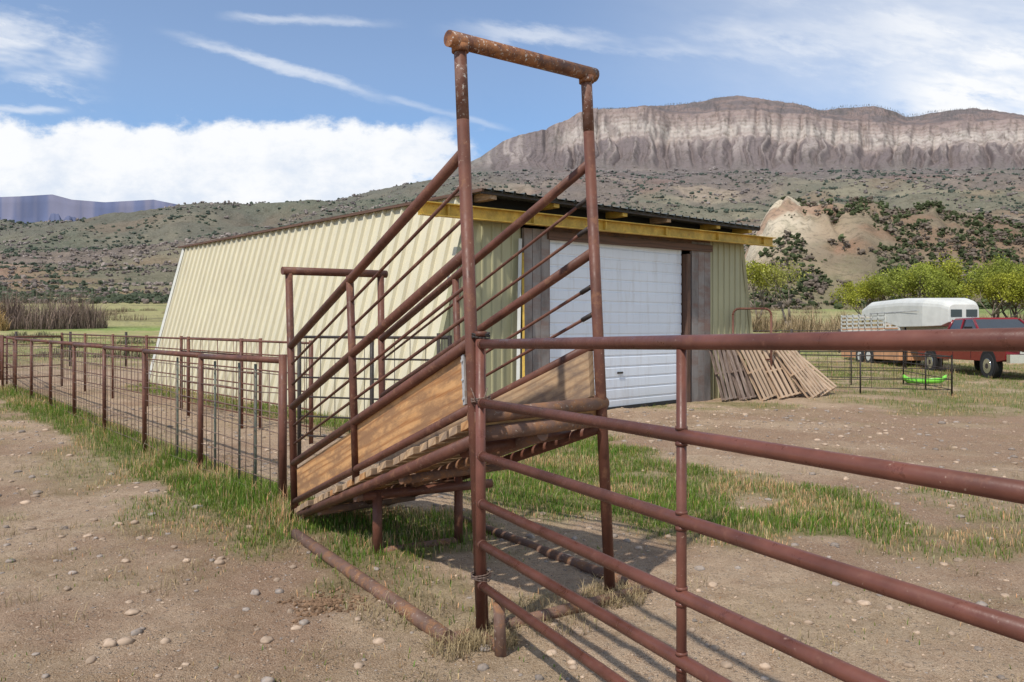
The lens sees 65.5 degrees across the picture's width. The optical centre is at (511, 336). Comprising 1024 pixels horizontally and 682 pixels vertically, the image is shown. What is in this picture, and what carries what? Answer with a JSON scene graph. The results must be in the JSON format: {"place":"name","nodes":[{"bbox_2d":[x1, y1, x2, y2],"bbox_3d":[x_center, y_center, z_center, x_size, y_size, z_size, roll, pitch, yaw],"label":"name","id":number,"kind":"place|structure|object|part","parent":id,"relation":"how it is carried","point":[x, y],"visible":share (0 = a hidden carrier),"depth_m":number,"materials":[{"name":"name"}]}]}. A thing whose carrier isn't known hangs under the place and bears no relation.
{"place":"outdoors","nodes":[
{"label":"outdoors","id":0,"kind":"place"},
{"bbox_2d":[0,194,176,223],"bbox_3d":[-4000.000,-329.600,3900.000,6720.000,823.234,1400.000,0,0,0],"label":"mountain","id":1,"kind":"structure","parent":0,"point":[35,208],"depth_m":4122.14,"materials":[{"name":"blue stone"}]},
{"bbox_2d":[0,331,1023,681],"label":"ground","id":2,"kind":"structure","parent":0,"point":[240,579],"depth_m":5.49,"materials":[{"name":"brown soil"}]},
{"bbox_2d":[0,335,13,387],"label":"corral fence","id":3,"kind":"object","parent":2,"relation":"on","point":[7,353],"visible":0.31,"depth_m":22.84,"materials":[{"name":"brown metal"}]},
{"bbox_2d":[1,335,60,388],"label":"corral fence","id":4,"kind":"object","parent":2,"relation":"on","point":[2,359],"visible":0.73,"depth_m":21.16,"materials":[{"name":"brown metal"}]},
{"bbox_2d":[5,330,155,358],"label":"sagebrush","id":5,"kind":"object","parent":2,"relation":"on","point":[133,354],"visible":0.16,"depth_m":48.29,"materials":[{"name":"green plant"}]},
{"bbox_2d":[15,331,157,366],"bbox_3d":[-25.250,0.508,33.500,30.016,1.595,0.100,0,0,10],"label":"corral fence","id":6,"kind":"object","parent":2,"relation":"on","point":[70,340],"visible":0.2,"depth_m":32.21,"materials":[{"name":"metal"}]},
{"bbox_2d":[4,336,286,506],"bbox_3d":[-7.920,0.822,14.448,0.100,1.656,18.382,0,0,-39],"label":"pipe and wire fence","id":7,"kind":"object","parent":2,"relation":"on","point":[281,360],"visible":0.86,"depth_m":9.74,"materials":[{"name":"brown metal"}]},
{"bbox_2d":[61,333,312,443],"bbox_3d":[-7.750,0.756,16.900,0.064,1.712,14.578,0,0,-42],"label":"corral fence","id":8,"kind":"object","parent":2,"relation":"on","point":[240,352],"visible":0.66,"depth_m":15.07,"materials":[{"name":"brown metal"}]},
{"bbox_2d":[180,336,261,427],"bbox_3d":[-5.400,0.791,14.600,0.060,1.589,3.596,0,0,-43],"label":"corral fence","id":9,"kind":"object","parent":2,"relation":"on","point":[260,352],"visible":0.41,"depth_m":14.18,"materials":[{"name":"brown metal"}]},
{"bbox_2d":[253,586,369,625],"bbox_3d":[-1.135,1.590,4.735,0.590,0.053,0.693,0,0,0],"label":"dried manure","id":10,"kind":"object","parent":2,"relation":"on","point":[319,603],"visible":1,"depth_m":4.72,"materials":[{"name":"brown dried manure"}]},
{"bbox_2d":[297,335,451,455],"bbox_3d":[-1.750,0.811,9.950,2.170,1.660,0.051,0,0,19],"label":"corral fence","id":11,"kind":"object","parent":2,"relation":"on","point":[371,379],"visible":0.37,"depth_m":10.10,"materials":[{"name":"metal"}]},
{"bbox_2d":[437,333,445,353],"bbox_3d":[-0.925,0.799,10.750,0.052,1.684,2.376,0,0,-9],"label":"corral fence","id":12,"kind":"object","parent":2,"relation":"on","point":[438,346],"visible":0.14,"depth_m":11.88,"materials":[{"name":"metal"}]},
{"bbox_2d":[149,188,775,416],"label":"metal barn","id":13,"kind":"structure","parent":2,"relation":"on","point":[666,274],"depth_m":16.61,"materials":[{"name":"white paint"}]},
{"bbox_2d":[550,240,680,409],"bbox_3d":[2.224,-0.263,16.324,4.142,3.595,0.060,0,0,-42],"label":"roll door","id":14,"kind":"structure","parent":13,"relation":"in","point":[641,286],"depth_m":16.53,"materials":[{"name":"white metal"}]},
{"bbox_2d":[281,30,651,657],"bbox_3d":[-0.592,-0.002,5.810,1.503,3.307,3.709,0,0,-33],"label":"livestock loading chute","id":15,"kind":"object","parent":2,"relation":"on","point":[413,432],"visible":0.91,"depth_m":5.03,"materials":[{"name":"brown paint"}]},
{"bbox_2d":[0,445,1023,681],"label":"dry weeds","id":16,"kind":"object","parent":2,"relation":"on","point":[476,640],"visible":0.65,"depth_m":4.70,"materials":[{"name":"beige plant"}]},
{"bbox_2d":[709,350,746,400],"bbox_3d":[4.959,0.816,18.245,1.040,1.250,0.131,-3,-12,-45],"label":"wooden pallet","id":17,"kind":"object","parent":2,"relation":"on","point":[725,372],"visible":0.48,"depth_m":18.02,"materials":[{"name":"brown wood"}]},
{"bbox_2d":[725,350,766,400],"bbox_3d":[5.415,0.779,18.476,1.040,1.350,0.131,-5,-16,-37],"label":"wooden pallet","id":18,"kind":"object","parent":2,"relation":"on","point":[740,370],"visible":0.44,"depth_m":18.25,"materials":[{"name":"brown wood"}]},
{"bbox_2d":[470,327,1023,681],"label":"pipe gate","id":19,"kind":"structure","parent":2,"relation":"on","point":[682,437],"depth_m":2.50,"materials":[{"name":"brown metal"}]},
{"bbox_2d":[732,308,771,397],"bbox_3d":[5.650,0.391,18.750,0.951,2.126,0.051,0,0,0],"label":"tubular hoop panel","id":20,"kind":"object","parent":2,"relation":"on","point":[736,309],"visible":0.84,"depth_m":18.73,"materials":[{"name":"brown paint"}]},
{"bbox_2d":[736,350,782,400],"bbox_3d":[5.758,0.774,18.579,1.040,1.400,0.131,-11,-16,-48],"label":"wooden pallet","id":21,"kind":"object","parent":2,"relation":"on","point":[763,381],"visible":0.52,"depth_m":18.36,"materials":[{"name":"beige wood"}]},
{"bbox_2d":[745,259,782,320],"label":"willow tree","id":22,"kind":"object","parent":2,"relation":"on","point":[752,267],"visible":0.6,"depth_m":72.89,"materials":[{"name":"green plant"}]},
{"bbox_2d":[748,350,783,396],"bbox_3d":[6.080,0.789,19.108,1.040,1.300,0.131,-2,-17,-42],"label":"wooden pallet","id":23,"kind":"object","parent":2,"relation":"on","point":[764,375],"visible":0.03,"depth_m":18.86,"materials":[{"name":"brown wood"}]},
{"bbox_2d":[750,260,811,327],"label":"willow tree","id":24,"kind":"object","parent":2,"relation":"on","point":[781,280],"visible":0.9,"depth_m":72.67,"materials":[{"name":"foliage"},{"name":"bark"}]},
{"bbox_2d":[756,350,806,398],"bbox_3d":[6.349,0.790,18.926,1.040,1.400,0.131,-7,-24,-36],"label":"wooden pallet","id":25,"kind":"object","parent":2,"relation":"on","point":[785,387],"visible":0.52,"depth_m":18.74,"materials":[{"name":"beige wood"}]},
{"bbox_2d":[766,350,802,397],"bbox_3d":[6.590,0.799,19.325,0.131,1.350,1.040,-33,-12,38],"label":"wooden pallet","id":26,"kind":"object","parent":2,"relation":"on","point":[785,375],"visible":0.17,"depth_m":19.05,"materials":[{"name":"brown wood"}]},
{"bbox_2d":[753,329,840,352],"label":"corral fence","id":27,"kind":"object","parent":2,"relation":"on","point":[792,330],"visible":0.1,"depth_m":42.61,"materials":[{"name":"metal"}]},
{"bbox_2d":[772,350,826,397],"bbox_3d":[6.913,0.836,19.170,1.040,1.400,0.131,-14,-25,-50],"label":"wooden pallet","id":28,"kind":"object","parent":2,"relation":"on","point":[805,370],"visible":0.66,"depth_m":19.02,"materials":[{"name":"beige wood"}]},
{"bbox_2d":[780,351,836,396],"bbox_3d":[7.273,0.938,19.697,1.040,0.131,1.350,-15,53,-46],"label":"wooden pallet","id":29,"kind":"object","parent":2,"relation":"on","point":[828,386],"visible":0.41,"depth_m":19.70,"materials":[{"name":"beige wood"}]},
{"bbox_2d":[794,350,903,384],"bbox_3d":[9.000,0.916,22.900,4.444,1.053,0.040,0,0,3],"label":"corral fence","id":30,"kind":"object","parent":2,"relation":"on","point":[844,370],"visible":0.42,"depth_m":22.86,"materials":[{"name":"metal"}]},
{"bbox_2d":[828,271,886,325],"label":"willow tree","id":31,"kind":"object","parent":2,"relation":"on","point":[850,295],"visible":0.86,"depth_m":69.08,"materials":[{"name":"green plant"}]},
{"bbox_2d":[796,354,952,395],"bbox_3d":[8.700,0.962,19.900,4.089,1.071,0.039,0,0,20],"label":"corral fence","id":32,"kind":"object","parent":2,"relation":"on","point":[871,377],"visible":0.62,"depth_m":19.80,"materials":[{"name":"metal"}]},
{"bbox_2d":[751,308,1023,332],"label":"bare willow shrubs","id":33,"kind":"object","parent":2,"relation":"on","point":[800,323],"visible":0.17,"depth_m":70.32,"materials":[{"name":"beige plant"}]},
{"bbox_2d":[841,298,978,366],"bbox_3d":[16.450,-0.137,33.208,2.260,2.750,8.455,0,0,0],"label":"gooseneck stock trailer","id":34,"kind":"object","parent":2,"relation":"on","point":[920,313],"visible":0.62,"depth_m":31.61,"materials":[{"name":"white paint"}]},
{"bbox_2d":[858,259,971,300],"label":"willow tree","id":35,"kind":"object","parent":2,"relation":"on","point":[892,273],"visible":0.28,"depth_m":68.16,"materials":[{"name":"green plant"}]},
{"bbox_2d":[875,262,963,298],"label":"willow tree","id":36,"kind":"object","parent":2,"relation":"on","point":[941,289],"visible":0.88,"depth_m":64.66,"materials":[{"name":"green plant"}]},
{"bbox_2d":[902,375,946,383],"bbox_3d":[11.706,1.219,22.615,1.100,0.264,0.540,0,-6,21],"label":"plastic sled","id":37,"kind":"object","parent":2,"relation":"on","point":[930,381],"visible":0.62,"depth_m":22.43,"materials":[{"name":"green plastic"}]},
{"bbox_2d":[903,351,949,388],"bbox_3d":[10.900,0.945,21.000,0.038,1.104,3.690,0,0,9],"label":"corral fence","id":38,"kind":"object","parent":2,"relation":"on","point":[925,365],"visible":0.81,"depth_m":20.77,"materials":[{"name":"metal"}]},
{"bbox_2d":[892,250,971,298],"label":"willow tree","id":39,"kind":"object","parent":2,"relation":"on","point":[951,268],"visible":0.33,"depth_m":67.47,"materials":[{"name":"green plant"}]},
{"bbox_2d":[918,318,1023,378],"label":"pickup truck","id":40,"kind":"object","parent":2,"relation":"on","point":[990,363],"visible":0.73,"depth_m":26.70,"materials":[{"name":"red paint"}]},
{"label":"windows","id":41,"kind":"part","parent":40,"relation":"part of","materials":[{"name":"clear glass"}]},
{"bbox_2d":[955,269,1023,317],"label":"willow tree","id":42,"kind":"object","parent":2,"relation":"on","point":[992,287],"visible":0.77,"depth_m":63.52,"materials":[{"name":"green plant"}]},
{"bbox_2d":[961,253,1023,317],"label":"willow tree","id":43,"kind":"object","parent":2,"relation":"on","point":[996,266],"visible":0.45,"depth_m":65.41,"materials":[{"name":"green plant"}]},
{"bbox_2d":[966,259,1022,317],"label":"willow tree","id":44,"kind":"object","parent":2,"relation":"on","point":[1012,309],"depth_m":69.40,"materials":[{"name":"green plant"}]},
{"bbox_2d":[994,270,1023,304],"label":"willow tree","id":45,"kind":"object","parent":2,"relation":"on","point":[1007,293],"visible":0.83,"depth_m":62.37,"materials":[{"name":"green plant"}]},
{"bbox_2d":[1001,263,1023,303],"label":"willow tree","id":46,"kind":"object","parent":2,"relation":"on","point":[1018,282],"visible":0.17,"depth_m":63.39,"materials":[{"name":"green plant"}]},
{"bbox_2d":[0,95,1023,330],"bbox_3d":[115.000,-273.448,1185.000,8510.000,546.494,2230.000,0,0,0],"label":"terrain","id":47,"kind":"structure","parent":0,"point":[732,134],"depth_m":1411.87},
{"bbox_2d":[0,303,11,330],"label":"bare willow shrubs","id":48,"kind":"object","parent":47,"relation":"on","point":[3,324],"visible":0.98,"depth_m":76.17,"materials":[{"name":"plant"}]},
{"bbox_2d":[0,285,111,329],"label":"bare willow shrubs","id":49,"kind":"object","parent":47,"relation":"on","point":[66,317],"visible":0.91,"depth_m":81.83,"materials":[{"name":"brown plant"}]},
{"bbox_2d":[0,166,1023,303],"bbox_3d":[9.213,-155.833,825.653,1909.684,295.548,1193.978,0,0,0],"label":"scrub brush","id":50,"kind":"object","parent":47,"relation":"on","point":[111,294],"visible":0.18,"depth_m":804.87,"materials":[{"name":"green plant"}]},
{"bbox_2d":[81,304,1023,320],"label":"bare willow shrubs","id":51,"kind":"object","parent":47,"relation":"on","point":[144,309],"visible":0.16,"depth_m":151.37,"materials":[{"name":"brown plant"}]},
{"bbox_2d":[597,96,1015,120],"bbox_3d":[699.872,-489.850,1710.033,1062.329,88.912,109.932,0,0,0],"label":"burnt forest","id":52,"kind":"object","parent":47,"relation":"on","point":[668,108],"visible":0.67,"depth_m":1707.85,"materials":[{"name":"brown plant"}]},
{"bbox_2d":[0,336,1023,681],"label":"grass","id":53,"kind":"structure","parent":0,"point":[242,486],"depth_m":7.78,"materials":[{"name":"green plant"}]},
{"bbox_2d":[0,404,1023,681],"bbox_3d":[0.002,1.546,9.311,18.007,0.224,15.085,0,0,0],"label":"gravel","id":54,"kind":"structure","parent":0,"point":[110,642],"depth_m":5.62,"materials":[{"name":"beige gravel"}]},
{"bbox_2d":[0,0,1023,204],"label":"sky","id":55,"kind":"structure","parent":0,"point":[170,101],"materials":[{"name":"blue"}]},
{"bbox_2d":[745,196,1023,308],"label":"hill","id":56,"kind":"structure","parent":0,"point":[859,230],"depth_m":249.07,"materials":[{"name":"soil"}]},
{"bbox_2d":[744,196,1023,309],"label":"juniper shrubs","id":57,"kind":"object","parent":56,"relation":"on","point":[820,282],"visible":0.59,"depth_m":242.42,"materials":[{"name":"green plant"}]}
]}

